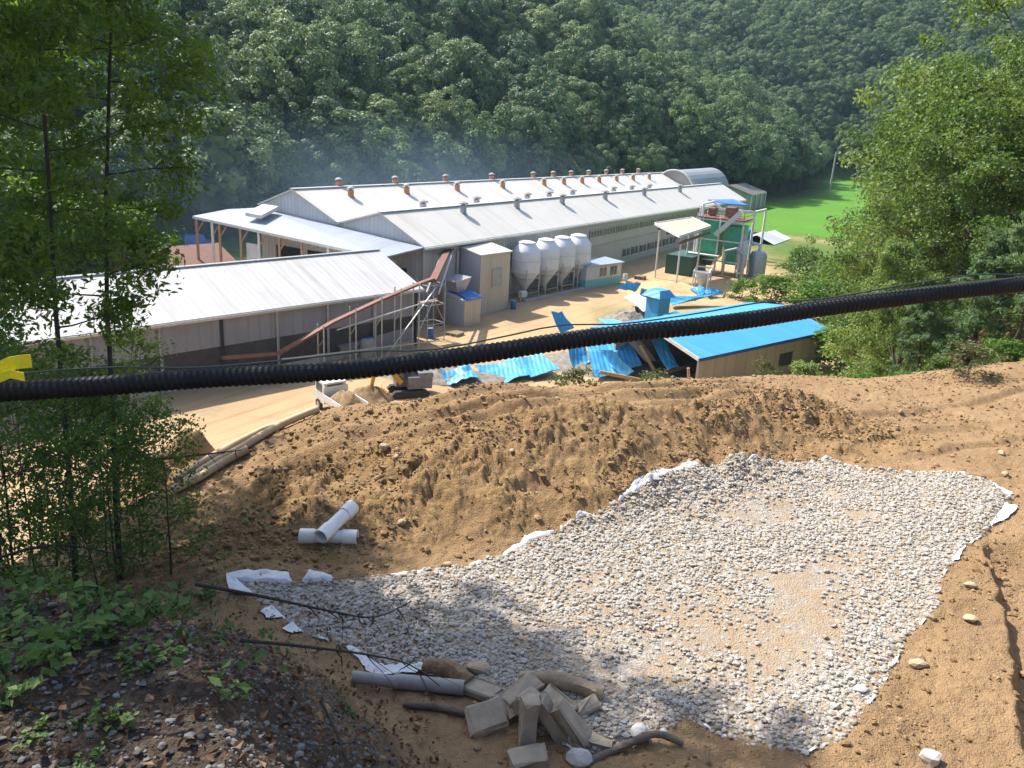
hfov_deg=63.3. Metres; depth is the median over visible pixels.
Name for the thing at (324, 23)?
forest tree
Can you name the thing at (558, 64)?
forest tree
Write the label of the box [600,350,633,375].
blue roof panel
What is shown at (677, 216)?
louvre window
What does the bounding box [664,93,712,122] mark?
forest tree
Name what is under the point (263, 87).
forest tree
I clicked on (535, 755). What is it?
concrete block
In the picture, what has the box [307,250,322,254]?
doorway
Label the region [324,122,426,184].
forest tree
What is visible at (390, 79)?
forest tree
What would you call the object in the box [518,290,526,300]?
electric motor
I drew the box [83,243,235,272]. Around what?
red roof house
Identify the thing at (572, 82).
forest tree
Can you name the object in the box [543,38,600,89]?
forest tree
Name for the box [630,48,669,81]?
forest tree
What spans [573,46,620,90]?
forest tree
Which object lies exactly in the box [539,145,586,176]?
forest tree
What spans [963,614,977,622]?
rock
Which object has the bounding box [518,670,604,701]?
log
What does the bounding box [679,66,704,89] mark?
forest tree
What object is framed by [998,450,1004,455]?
rock
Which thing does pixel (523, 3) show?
forest tree
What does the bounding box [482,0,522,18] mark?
forest tree
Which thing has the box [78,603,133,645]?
leafy herb
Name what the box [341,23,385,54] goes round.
forest tree
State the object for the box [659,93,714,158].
forest tree
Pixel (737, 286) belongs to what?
shrub
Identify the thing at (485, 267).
feed tower
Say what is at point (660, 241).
low window
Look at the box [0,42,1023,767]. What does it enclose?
ground
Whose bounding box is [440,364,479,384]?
blue roof panel
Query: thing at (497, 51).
forest tree
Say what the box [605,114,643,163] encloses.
forest tree
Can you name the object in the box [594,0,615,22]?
forest tree
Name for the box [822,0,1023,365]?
broadleaf tree
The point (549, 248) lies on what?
silo
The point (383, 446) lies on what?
rock
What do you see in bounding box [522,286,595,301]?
concrete kerb
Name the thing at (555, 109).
forest tree
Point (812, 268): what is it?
shrub
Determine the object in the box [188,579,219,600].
leafy herb
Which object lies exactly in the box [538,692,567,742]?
concrete block
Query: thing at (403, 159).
forest tree
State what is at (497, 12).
forest tree
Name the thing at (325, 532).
pipe fitting
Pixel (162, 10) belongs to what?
forest tree
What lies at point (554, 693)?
concrete block
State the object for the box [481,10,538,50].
forest tree
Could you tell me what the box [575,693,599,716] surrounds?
concrete block
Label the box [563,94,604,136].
forest tree
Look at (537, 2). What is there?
forest tree
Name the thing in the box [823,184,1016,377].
broadleaf tree
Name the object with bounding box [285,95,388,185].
forest tree
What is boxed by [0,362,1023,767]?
soil clods
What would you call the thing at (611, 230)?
louvre window
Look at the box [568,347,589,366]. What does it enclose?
blue roof panel
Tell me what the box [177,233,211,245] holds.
parked van
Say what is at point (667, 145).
forest tree
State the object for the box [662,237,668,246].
low window
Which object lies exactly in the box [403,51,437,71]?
forest tree
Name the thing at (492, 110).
forest tree
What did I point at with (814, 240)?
broadleaf tree
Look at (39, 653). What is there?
leafy herb
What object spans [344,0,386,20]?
forest tree
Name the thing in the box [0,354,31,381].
yellow tape
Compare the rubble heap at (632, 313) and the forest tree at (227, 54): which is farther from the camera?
the forest tree at (227, 54)
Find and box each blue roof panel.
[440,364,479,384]
[474,357,529,382]
[521,353,559,376]
[551,311,573,331]
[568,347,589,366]
[587,343,641,376]
[598,318,620,323]
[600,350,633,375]
[616,282,640,291]
[640,288,695,300]
[652,338,678,369]
[670,291,721,304]
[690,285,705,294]
[705,288,719,296]
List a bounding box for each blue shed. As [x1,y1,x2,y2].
[590,302,823,378]
[642,287,674,318]
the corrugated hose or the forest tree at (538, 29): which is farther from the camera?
the forest tree at (538, 29)
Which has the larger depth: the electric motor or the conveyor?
the electric motor
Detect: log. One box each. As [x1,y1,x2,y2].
[403,701,465,717]
[421,658,474,683]
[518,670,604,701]
[589,730,683,765]
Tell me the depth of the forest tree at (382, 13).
208.49 m
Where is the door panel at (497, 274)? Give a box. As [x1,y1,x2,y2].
[492,268,502,287]
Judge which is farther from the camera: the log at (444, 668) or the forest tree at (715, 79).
the forest tree at (715, 79)
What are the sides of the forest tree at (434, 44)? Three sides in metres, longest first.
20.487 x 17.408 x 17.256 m
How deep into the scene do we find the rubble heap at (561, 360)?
66.07 m
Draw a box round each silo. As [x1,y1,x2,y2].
[509,240,540,298]
[529,238,559,294]
[546,235,575,290]
[562,233,590,287]
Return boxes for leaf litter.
[0,584,450,767]
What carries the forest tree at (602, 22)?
on the ground at (226, 414)
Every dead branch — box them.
[0,530,139,579]
[132,450,240,468]
[195,582,411,646]
[240,638,460,705]
[319,699,363,767]
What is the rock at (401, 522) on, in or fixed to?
on the ground at (226, 414)
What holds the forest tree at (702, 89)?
on the ground at (226, 414)
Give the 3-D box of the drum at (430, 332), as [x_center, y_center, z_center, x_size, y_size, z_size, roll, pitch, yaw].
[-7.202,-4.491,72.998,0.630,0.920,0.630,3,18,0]
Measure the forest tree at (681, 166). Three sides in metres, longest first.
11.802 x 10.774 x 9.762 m
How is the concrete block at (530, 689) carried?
on the gravel
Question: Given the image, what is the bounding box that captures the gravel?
[237,452,1011,755]
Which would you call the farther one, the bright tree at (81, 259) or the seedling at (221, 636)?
the bright tree at (81, 259)
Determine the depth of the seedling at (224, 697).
3.87 m
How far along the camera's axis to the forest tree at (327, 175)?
134.97 m
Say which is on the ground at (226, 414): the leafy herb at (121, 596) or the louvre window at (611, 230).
the leafy herb at (121, 596)
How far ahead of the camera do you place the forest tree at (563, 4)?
228.76 m
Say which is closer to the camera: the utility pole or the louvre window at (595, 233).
the louvre window at (595, 233)
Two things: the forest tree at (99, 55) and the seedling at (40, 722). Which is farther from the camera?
the forest tree at (99, 55)
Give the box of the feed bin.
[442,274,481,326]
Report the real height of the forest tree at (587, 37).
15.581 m
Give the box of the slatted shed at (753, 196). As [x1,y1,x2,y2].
[729,183,766,209]
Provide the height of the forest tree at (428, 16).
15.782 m
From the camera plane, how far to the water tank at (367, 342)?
66.13 m
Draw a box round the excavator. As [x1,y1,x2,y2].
[370,370,433,398]
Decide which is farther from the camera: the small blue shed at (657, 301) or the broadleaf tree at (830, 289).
the small blue shed at (657, 301)
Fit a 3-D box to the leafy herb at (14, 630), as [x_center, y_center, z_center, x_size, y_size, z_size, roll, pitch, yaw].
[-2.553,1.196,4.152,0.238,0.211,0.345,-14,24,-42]
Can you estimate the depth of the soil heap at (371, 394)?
56.31 m
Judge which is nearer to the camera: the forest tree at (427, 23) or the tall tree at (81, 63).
the tall tree at (81, 63)
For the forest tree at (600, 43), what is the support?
on the ground at (226, 414)
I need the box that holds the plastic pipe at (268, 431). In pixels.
[181,405,319,480]
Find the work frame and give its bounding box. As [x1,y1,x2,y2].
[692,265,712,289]
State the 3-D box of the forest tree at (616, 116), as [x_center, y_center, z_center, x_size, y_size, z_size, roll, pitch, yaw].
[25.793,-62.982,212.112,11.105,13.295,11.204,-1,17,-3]
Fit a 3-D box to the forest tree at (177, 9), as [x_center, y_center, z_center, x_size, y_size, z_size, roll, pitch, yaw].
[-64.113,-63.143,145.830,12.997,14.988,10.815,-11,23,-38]
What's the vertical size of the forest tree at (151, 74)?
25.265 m
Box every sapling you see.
[0,279,125,587]
[0,306,115,587]
[0,344,124,588]
[0,428,65,583]
[2,361,137,591]
[3,436,151,598]
[4,336,143,561]
[11,395,175,597]
[23,364,176,572]
[64,407,177,561]
[66,322,186,517]
[78,393,221,574]
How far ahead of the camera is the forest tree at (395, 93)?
171.35 m
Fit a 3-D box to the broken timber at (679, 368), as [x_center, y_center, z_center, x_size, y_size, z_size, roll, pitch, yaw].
[12.943,-1.175,64.851,2.826,0.360,0.200,-10,22,-35]
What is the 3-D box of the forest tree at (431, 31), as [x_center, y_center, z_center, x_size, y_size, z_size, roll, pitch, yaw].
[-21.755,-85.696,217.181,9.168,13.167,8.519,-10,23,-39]
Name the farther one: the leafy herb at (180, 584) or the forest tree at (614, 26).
the forest tree at (614, 26)
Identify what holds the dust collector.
on the ground at (226, 414)
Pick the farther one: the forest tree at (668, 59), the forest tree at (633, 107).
the forest tree at (668, 59)
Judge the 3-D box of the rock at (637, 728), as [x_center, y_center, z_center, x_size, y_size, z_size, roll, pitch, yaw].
[1.202,3.285,7.803,0.173,0.120,0.236,3,18,0]
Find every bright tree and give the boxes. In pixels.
[0,166,64,280]
[0,181,92,278]
[0,197,39,270]
[45,183,102,274]
[71,195,185,274]
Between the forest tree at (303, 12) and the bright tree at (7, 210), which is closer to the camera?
the bright tree at (7, 210)
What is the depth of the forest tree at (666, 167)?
205.11 m
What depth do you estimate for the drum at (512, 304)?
85.45 m
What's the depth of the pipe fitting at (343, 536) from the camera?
10.73 m
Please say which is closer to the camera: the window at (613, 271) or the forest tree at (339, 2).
the window at (613, 271)
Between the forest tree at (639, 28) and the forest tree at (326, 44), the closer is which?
the forest tree at (326, 44)
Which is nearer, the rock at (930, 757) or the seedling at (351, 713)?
the seedling at (351, 713)
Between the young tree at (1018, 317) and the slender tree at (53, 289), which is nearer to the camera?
the slender tree at (53, 289)
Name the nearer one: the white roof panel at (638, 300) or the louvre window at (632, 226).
the white roof panel at (638, 300)
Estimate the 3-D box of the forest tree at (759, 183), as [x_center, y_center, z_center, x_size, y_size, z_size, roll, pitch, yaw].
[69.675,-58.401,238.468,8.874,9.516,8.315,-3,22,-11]
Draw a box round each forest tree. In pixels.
[41,1,143,78]
[76,33,229,199]
[90,89,151,114]
[124,11,242,121]
[151,0,170,16]
[152,100,279,236]
[156,0,180,15]
[169,0,233,26]
[185,11,228,56]
[193,35,240,88]
[197,0,302,63]
[198,9,248,62]
[210,181,263,234]
[213,110,263,134]
[215,43,307,130]
[224,1,271,17]
[227,38,278,112]
[249,6,343,116]
[252,134,311,199]
[256,95,337,153]
[259,112,298,158]
[261,10,309,49]
[263,43,317,81]
[271,0,342,27]
[280,0,328,10]
[284,28,353,85]
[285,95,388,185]
[298,19,359,80]
[298,135,357,187]
[306,9,355,36]
[309,16,358,47]
[310,18,394,100]
[313,0,346,23]
[313,74,369,131]
[322,5,355,24]
[323,48,372,118]
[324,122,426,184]
[337,40,376,78]
[340,0,394,36]
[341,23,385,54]
[342,93,416,158]
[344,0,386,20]
[346,89,393,124]
[352,27,400,80]
[360,1,400,23]
[363,27,409,72]
[368,7,430,64]
[369,0,418,18]
[373,2,417,40]
[373,151,412,182]
[374,69,404,97]
[374,82,404,101]
[377,45,444,104]
[379,63,425,107]
[380,96,423,135]
[390,92,454,133]
[396,8,427,34]
[400,118,435,178]
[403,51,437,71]
[409,27,436,48]
[409,143,455,182]
[410,17,433,32]
[410,38,494,113]
[414,85,481,159]
[415,0,430,17]
[415,32,465,65]
[417,8,435,30]
[419,0,468,18]
[424,7,470,44]
[426,30,442,47]
[427,110,518,180]
[430,137,484,180]
[431,0,496,47]
[437,42,496,119]
[445,36,504,81]
[457,0,527,41]
[476,103,561,178]
[477,17,523,54]
[479,104,509,122]
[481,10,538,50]
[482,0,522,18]
[483,79,508,112]
[484,104,529,131]
[487,106,568,176]
[491,30,539,74]
[494,60,527,99]
[496,49,544,89]
[496,87,518,112]
[497,85,548,114]
[502,0,550,31]
[507,64,567,105]
[510,35,544,62]
[513,4,564,53]
[513,95,582,134]
[516,81,578,149]
[520,0,550,11]
[527,49,583,93]
[532,36,560,63]
[538,0,584,38]
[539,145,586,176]
[541,0,573,6]
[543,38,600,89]
[548,20,602,62]
[550,74,606,123]
[552,0,600,31]
[556,0,602,40]
[562,120,593,159]
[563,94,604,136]
[566,31,599,54]
[566,78,618,119]
[566,143,601,175]
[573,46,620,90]
[573,120,604,157]
[575,1,603,32]
[580,52,634,120]
[582,0,610,28]
[584,143,616,174]
[588,111,616,153]
[591,44,635,88]
[593,120,638,172]
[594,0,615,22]
[594,28,625,54]
[595,38,611,52]
[597,0,628,29]
[604,23,638,56]
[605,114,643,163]
[606,82,664,136]
[606,111,631,127]
[608,23,631,35]
[611,36,652,61]
[612,15,654,49]
[612,46,632,61]
[613,12,638,32]
[614,148,652,173]
[619,54,667,107]
[629,141,665,172]
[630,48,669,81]
[634,121,660,156]
[641,33,665,52]
[641,97,671,138]
[641,144,680,171]
[651,53,678,78]
[651,93,689,141]
[651,136,676,162]
[654,74,674,93]
[658,82,691,109]
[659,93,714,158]
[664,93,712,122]
[665,117,734,173]
[666,77,680,94]
[667,62,699,92]
[669,155,696,169]
[671,85,699,108]
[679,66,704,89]
[681,77,727,113]
[686,78,706,93]
[695,99,750,147]
[702,117,762,179]
[705,149,742,181]
[711,78,730,88]
[714,91,761,124]
[715,73,761,115]
[716,86,747,111]
[716,98,742,119]
[722,82,762,119]
[729,117,784,184]
[738,171,771,187]
[756,126,788,147]
[757,120,800,139]
[758,132,793,188]
[768,117,815,188]
[774,151,803,192]
[789,139,817,190]
[793,141,816,191]
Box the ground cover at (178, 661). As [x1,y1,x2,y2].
[0,502,297,692]
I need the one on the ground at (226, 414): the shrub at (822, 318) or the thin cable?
the shrub at (822, 318)
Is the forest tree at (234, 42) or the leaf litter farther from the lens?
the forest tree at (234, 42)
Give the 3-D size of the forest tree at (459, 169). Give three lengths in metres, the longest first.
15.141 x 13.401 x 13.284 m
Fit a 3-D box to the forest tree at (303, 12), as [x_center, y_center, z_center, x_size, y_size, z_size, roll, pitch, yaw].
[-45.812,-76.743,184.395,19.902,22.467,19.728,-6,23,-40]
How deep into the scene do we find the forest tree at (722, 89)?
257.00 m
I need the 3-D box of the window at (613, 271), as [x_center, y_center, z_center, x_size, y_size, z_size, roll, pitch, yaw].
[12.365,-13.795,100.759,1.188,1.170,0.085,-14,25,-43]
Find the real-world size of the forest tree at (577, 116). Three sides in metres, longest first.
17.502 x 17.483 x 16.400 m
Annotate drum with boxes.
[428,327,433,338]
[510,300,515,309]
[623,273,627,280]
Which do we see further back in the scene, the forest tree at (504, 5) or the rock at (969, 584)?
the forest tree at (504, 5)
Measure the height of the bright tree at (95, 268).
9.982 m
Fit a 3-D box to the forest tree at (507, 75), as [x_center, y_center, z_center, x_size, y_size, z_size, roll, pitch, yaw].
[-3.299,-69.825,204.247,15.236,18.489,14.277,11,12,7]
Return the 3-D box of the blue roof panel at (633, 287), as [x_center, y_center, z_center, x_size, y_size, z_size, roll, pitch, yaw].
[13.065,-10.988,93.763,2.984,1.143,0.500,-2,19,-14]
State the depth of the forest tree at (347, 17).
190.16 m
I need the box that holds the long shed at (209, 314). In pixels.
[0,249,424,423]
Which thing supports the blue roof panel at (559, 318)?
on the rubble heap at (561, 360)
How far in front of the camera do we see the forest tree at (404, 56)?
178.06 m
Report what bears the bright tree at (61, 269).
on the ground at (226, 414)
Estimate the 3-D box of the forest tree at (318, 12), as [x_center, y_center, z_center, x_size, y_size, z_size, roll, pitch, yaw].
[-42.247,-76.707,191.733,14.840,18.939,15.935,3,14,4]
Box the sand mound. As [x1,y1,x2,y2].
[53,429,214,537]
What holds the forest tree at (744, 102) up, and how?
on the ground at (226, 414)
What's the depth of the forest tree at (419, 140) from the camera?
162.14 m
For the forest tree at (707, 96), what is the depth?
240.82 m
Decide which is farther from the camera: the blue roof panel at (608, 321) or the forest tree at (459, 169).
the forest tree at (459, 169)
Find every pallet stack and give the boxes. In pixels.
[446,330,463,336]
[634,275,645,279]
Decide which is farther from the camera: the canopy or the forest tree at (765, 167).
the forest tree at (765, 167)
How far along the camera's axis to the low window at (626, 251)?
117.60 m
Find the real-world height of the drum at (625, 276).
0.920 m
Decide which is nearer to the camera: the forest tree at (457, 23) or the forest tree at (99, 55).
the forest tree at (99, 55)
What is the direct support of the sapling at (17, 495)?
on the ground at (226, 414)
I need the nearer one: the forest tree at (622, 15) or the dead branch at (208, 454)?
the dead branch at (208, 454)
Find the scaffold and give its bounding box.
[416,279,445,343]
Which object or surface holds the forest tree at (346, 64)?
on the ground at (226, 414)
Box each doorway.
[276,245,299,256]
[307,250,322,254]
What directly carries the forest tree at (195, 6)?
on the ground at (226, 414)
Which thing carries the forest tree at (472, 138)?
on the ground at (226, 414)
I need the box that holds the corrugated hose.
[0,276,1023,401]
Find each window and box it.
[589,229,602,238]
[600,267,606,276]
[603,226,615,235]
[610,265,617,275]
[616,224,627,232]
[622,247,629,256]
[629,222,639,229]
[631,245,638,254]
[639,243,646,252]
[640,220,650,227]
[647,241,653,250]
[651,218,660,225]
[655,239,661,248]
[662,216,670,220]
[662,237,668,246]
[669,236,675,244]
[671,214,680,219]
[681,212,689,217]
[690,211,696,216]
[778,351,792,366]
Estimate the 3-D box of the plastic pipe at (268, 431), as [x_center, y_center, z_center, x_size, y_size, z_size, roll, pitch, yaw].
[-4.483,1.007,14.344,0.294,0.703,2.808,16,22,34]
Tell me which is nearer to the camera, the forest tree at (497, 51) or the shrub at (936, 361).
the shrub at (936, 361)
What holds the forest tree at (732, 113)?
on the ground at (226, 414)
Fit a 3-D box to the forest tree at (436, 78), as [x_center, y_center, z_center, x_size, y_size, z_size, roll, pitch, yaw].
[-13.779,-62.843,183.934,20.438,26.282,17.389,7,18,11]
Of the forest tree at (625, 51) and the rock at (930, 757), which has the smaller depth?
the rock at (930, 757)
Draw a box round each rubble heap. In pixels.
[381,366,510,386]
[544,350,695,379]
[603,306,644,321]
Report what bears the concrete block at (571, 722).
on the gravel
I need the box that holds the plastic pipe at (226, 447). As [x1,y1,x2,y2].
[173,421,277,483]
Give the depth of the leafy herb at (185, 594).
9.13 m
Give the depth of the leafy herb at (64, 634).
4.03 m
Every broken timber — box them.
[600,370,639,381]
[638,344,656,371]
[664,364,690,373]
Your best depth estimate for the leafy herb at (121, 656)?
4.01 m
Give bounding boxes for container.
[665,250,705,276]
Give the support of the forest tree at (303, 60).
on the ground at (226, 414)
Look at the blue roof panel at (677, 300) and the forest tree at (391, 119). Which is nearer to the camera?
the blue roof panel at (677, 300)
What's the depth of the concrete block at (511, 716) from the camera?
7.93 m
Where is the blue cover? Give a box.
[747,228,752,243]
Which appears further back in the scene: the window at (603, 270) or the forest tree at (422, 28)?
the forest tree at (422, 28)
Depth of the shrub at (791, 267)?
111.31 m
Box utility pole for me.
[828,153,837,193]
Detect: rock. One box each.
[379,443,388,450]
[398,519,406,525]
[466,661,490,673]
[566,748,592,767]
[630,722,647,736]
[853,684,867,693]
[908,658,928,668]
[919,748,942,766]
[963,581,977,587]
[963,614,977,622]
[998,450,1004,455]
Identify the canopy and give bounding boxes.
[654,217,710,282]
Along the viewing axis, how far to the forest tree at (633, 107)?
209.63 m
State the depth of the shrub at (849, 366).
60.65 m
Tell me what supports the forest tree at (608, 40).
on the ground at (226, 414)
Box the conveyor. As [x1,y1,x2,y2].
[220,248,458,361]
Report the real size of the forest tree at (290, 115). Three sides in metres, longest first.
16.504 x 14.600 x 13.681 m
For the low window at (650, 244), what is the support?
in the factory building
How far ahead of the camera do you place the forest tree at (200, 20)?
145.16 m
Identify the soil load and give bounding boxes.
[330,390,360,405]
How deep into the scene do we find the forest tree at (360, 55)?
162.93 m
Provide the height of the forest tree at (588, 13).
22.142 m
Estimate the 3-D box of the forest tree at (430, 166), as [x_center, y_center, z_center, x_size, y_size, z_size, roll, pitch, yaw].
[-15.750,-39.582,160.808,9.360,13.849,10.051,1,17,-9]
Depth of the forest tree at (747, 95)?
269.12 m
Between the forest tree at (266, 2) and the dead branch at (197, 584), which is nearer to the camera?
the dead branch at (197, 584)
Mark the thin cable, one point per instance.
(500, 336)
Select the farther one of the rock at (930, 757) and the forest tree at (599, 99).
the forest tree at (599, 99)
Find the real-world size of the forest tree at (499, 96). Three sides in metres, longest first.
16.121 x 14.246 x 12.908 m
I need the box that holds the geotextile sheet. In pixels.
[226,452,1016,751]
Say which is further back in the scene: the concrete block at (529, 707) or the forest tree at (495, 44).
the forest tree at (495, 44)
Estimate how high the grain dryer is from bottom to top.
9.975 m
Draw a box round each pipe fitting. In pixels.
[298,528,358,544]
[314,500,358,542]
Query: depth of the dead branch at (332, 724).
4.25 m
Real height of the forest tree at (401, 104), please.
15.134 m
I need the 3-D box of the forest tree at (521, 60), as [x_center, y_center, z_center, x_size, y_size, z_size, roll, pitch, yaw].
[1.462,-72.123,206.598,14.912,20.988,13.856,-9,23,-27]
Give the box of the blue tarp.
[708,199,747,205]
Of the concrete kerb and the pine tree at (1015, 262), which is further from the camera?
the concrete kerb
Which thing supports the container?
on the ground at (226, 414)
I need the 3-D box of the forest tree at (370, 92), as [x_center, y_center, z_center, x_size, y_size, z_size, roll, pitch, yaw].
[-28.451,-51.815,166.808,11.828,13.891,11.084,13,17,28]
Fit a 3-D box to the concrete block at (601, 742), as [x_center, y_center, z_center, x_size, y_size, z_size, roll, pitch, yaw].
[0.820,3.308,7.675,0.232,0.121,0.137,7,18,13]
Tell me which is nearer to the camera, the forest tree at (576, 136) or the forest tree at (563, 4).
the forest tree at (576, 136)
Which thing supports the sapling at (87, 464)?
on the ground at (226, 414)
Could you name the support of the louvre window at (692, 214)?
in the factory building
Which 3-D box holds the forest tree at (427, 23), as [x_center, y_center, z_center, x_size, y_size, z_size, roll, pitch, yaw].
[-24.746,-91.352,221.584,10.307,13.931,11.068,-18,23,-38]
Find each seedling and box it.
[9,712,48,749]
[55,741,104,767]
[66,706,114,730]
[90,698,139,731]
[119,655,140,681]
[137,645,179,673]
[146,638,191,656]
[182,630,203,645]
[205,668,225,678]
[208,679,249,704]
[210,622,229,642]
[246,648,257,658]
[338,699,357,718]
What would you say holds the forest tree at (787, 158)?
on the ground at (226, 414)
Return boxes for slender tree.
[0,0,103,278]
[0,0,229,592]
[0,0,232,580]
[0,37,70,339]
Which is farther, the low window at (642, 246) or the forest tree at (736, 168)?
the forest tree at (736, 168)
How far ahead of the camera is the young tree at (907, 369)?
47.69 m
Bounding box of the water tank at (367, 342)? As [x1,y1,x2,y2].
[360,336,374,357]
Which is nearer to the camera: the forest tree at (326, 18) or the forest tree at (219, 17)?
the forest tree at (219, 17)
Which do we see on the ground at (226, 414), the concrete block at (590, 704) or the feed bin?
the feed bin
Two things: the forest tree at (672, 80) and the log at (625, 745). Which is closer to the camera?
the log at (625, 745)
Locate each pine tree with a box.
[886,302,950,375]
[931,227,1022,366]
[976,209,1023,354]
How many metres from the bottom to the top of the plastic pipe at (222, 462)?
0.475 m
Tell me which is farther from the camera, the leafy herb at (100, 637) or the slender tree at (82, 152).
the slender tree at (82, 152)
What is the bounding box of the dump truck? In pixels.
[315,379,367,408]
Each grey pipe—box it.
[351,670,397,687]
[393,673,465,695]
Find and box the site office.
[569,256,624,286]
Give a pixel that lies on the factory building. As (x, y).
(413, 231)
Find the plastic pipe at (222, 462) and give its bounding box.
[170,445,249,493]
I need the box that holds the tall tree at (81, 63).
[0,0,101,188]
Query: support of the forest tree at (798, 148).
on the ground at (226, 414)
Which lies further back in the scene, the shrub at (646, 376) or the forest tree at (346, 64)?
the forest tree at (346, 64)
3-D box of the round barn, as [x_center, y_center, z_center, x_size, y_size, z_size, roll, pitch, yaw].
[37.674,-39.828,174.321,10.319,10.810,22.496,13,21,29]
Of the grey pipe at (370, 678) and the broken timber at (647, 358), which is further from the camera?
the broken timber at (647, 358)
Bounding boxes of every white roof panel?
[624,294,645,311]
[629,341,655,361]
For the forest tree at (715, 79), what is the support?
on the ground at (226, 414)
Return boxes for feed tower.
[459,242,512,313]
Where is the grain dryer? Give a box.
[688,200,753,277]
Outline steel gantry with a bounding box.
[695,206,766,256]
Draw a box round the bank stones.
[0,588,401,767]
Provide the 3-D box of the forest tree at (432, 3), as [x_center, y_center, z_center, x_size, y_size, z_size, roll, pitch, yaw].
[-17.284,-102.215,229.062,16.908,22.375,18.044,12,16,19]
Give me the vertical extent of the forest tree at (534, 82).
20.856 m
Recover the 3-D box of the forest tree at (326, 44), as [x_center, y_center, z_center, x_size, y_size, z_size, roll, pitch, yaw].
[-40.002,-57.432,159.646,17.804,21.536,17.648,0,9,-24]
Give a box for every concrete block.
[463,676,506,700]
[464,695,508,737]
[488,688,518,722]
[502,670,544,707]
[506,742,547,767]
[513,686,539,715]
[518,693,540,745]
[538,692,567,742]
[543,683,578,711]
[550,696,591,746]
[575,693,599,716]
[588,731,612,750]
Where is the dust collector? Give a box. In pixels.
[734,232,748,276]
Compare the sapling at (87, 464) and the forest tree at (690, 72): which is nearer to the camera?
the sapling at (87, 464)
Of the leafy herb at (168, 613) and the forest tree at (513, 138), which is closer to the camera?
the leafy herb at (168, 613)
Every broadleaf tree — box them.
[789,52,1023,358]
[803,106,1020,349]
[815,71,1023,372]
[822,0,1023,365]
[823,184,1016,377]
[827,164,963,339]
[889,31,1023,283]
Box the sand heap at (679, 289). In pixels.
[618,281,717,299]
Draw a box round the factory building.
[192,168,745,318]
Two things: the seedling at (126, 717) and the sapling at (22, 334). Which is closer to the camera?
the seedling at (126, 717)
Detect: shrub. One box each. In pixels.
[547,364,603,386]
[625,368,667,381]
[721,277,760,300]
[739,273,805,303]
[750,356,784,374]
[774,245,821,277]
[775,278,843,323]
[789,359,826,375]
[790,268,838,301]
[808,263,854,288]
[810,321,867,375]
[816,311,887,346]
[829,350,906,376]
[846,371,878,378]
[889,370,911,375]
[909,354,964,373]
[937,339,1012,380]
[978,337,1023,364]
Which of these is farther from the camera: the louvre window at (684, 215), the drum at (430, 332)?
the louvre window at (684, 215)
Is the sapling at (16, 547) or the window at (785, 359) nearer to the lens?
the sapling at (16, 547)
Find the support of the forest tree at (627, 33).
on the ground at (226, 414)
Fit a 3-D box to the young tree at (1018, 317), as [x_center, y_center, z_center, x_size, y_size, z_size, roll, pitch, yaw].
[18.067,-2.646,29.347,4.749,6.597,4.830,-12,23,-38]
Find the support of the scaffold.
on the ground at (226, 414)
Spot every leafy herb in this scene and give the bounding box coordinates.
[0,579,51,616]
[0,607,31,640]
[0,608,106,691]
[0,648,33,707]
[0,650,57,675]
[8,567,49,583]
[11,592,119,662]
[19,618,64,641]
[24,565,71,599]
[64,577,189,628]
[68,593,118,633]
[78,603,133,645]
[107,581,126,607]
[113,634,152,665]
[134,582,159,595]
[159,598,172,616]
[165,588,195,613]
[166,579,185,590]
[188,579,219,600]
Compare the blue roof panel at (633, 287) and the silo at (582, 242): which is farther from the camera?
the silo at (582, 242)
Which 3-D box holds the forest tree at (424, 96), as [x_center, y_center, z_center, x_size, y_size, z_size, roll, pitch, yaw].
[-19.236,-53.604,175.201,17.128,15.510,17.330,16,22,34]
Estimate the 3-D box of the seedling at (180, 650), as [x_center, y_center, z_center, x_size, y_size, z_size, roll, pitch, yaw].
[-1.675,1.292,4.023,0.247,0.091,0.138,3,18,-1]
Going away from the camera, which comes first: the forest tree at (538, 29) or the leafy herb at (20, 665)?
the leafy herb at (20, 665)
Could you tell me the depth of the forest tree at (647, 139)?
208.77 m
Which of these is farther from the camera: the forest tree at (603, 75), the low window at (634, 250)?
the forest tree at (603, 75)
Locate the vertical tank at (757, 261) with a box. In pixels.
[747,241,766,277]
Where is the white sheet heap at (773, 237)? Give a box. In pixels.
[753,230,790,244]
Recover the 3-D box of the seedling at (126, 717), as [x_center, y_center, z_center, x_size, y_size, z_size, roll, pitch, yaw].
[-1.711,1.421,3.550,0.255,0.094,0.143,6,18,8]
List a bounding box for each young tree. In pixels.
[859,236,939,376]
[859,309,959,374]
[867,258,969,371]
[948,234,1023,361]
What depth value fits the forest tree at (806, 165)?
262.00 m
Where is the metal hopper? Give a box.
[337,342,359,359]
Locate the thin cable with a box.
[24,274,1023,373]
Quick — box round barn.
[662,168,729,188]
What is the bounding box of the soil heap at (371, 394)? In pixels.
[352,385,394,403]
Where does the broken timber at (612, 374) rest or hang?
on the ground at (226, 414)
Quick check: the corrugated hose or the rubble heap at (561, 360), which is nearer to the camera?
the corrugated hose
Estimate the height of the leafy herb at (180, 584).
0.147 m

